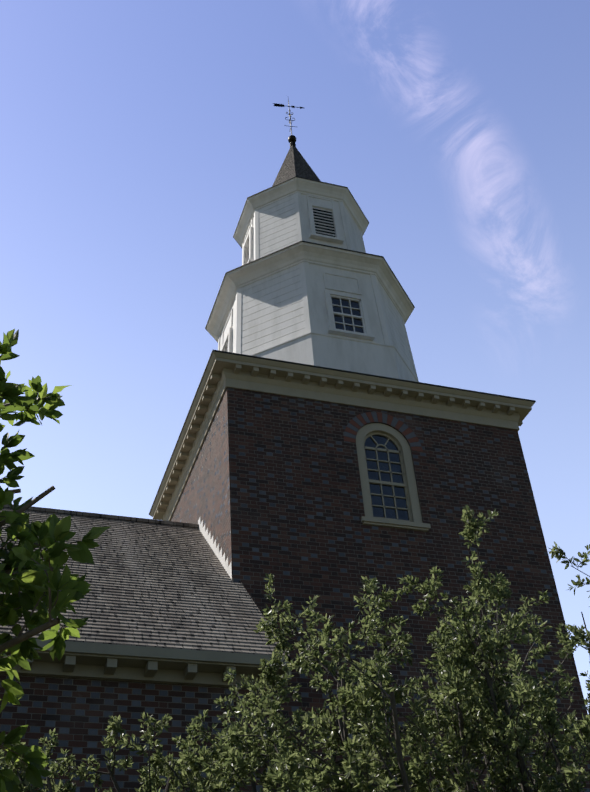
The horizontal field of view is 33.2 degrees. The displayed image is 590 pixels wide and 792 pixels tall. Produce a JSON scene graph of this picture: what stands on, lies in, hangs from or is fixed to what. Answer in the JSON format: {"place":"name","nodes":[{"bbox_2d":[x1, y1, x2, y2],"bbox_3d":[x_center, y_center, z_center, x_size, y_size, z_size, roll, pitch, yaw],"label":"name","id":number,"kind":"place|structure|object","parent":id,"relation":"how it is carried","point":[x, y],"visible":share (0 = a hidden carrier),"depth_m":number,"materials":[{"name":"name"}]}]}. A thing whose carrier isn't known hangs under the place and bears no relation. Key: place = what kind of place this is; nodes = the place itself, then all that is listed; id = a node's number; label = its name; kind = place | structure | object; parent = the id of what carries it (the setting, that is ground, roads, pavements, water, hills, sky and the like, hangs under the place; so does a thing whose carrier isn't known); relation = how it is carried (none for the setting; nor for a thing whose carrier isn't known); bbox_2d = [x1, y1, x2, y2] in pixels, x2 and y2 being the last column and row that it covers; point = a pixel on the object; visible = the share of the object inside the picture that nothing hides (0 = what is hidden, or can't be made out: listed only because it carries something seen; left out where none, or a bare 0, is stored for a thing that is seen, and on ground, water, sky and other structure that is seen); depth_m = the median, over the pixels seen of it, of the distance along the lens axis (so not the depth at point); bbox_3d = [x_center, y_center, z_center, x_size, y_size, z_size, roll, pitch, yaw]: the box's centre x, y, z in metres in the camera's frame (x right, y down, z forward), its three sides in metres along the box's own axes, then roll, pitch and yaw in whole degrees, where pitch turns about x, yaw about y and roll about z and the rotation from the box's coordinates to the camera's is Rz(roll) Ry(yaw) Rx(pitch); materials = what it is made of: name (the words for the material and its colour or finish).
{"place":"outdoors","nodes":[
{"label":"outdoors","id":0,"kind":"place"},
{"bbox_2d":[0,329,110,791],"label":"tree","id":1,"kind":"object","parent":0,"point":[23,567],"visible":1,"depth_m":3.03,"materials":[{"name":"green plant"}]},
{"bbox_2d":[0,504,290,791],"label":"nave","id":2,"kind":"structure","parent":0,"point":[165,608],"depth_m":12.52,"materials":[{"name":"tile"}]},
{"bbox_2d":[0,505,589,791],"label":"trees","id":3,"kind":"object","parent":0,"point":[465,694],"visible":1,"depth_m":4.92,"materials":[{"name":"green plant"}]},
{"bbox_2d":[0,0,589,713],"label":"sky","id":4,"kind":"structure","parent":0,"point":[136,136],"materials":[{"name":"blue"}]},
{"bbox_2d":[149,350,589,791],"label":"tower","id":5,"kind":"structure","parent":0,"point":[302,483],"depth_m":17.72,"materials":[{"name":"brick"}]},
{"bbox_2d":[205,100,418,381],"bbox_3d":[0.207,-3.800,25.715,4.770,13.205,4.770,8,-40,-16],"label":"steeple","id":6,"kind":"object","parent":5,"relation":"on","point":[310,281],"visible":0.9,"depth_m":22.44,"materials":[{"name":"white paint"}]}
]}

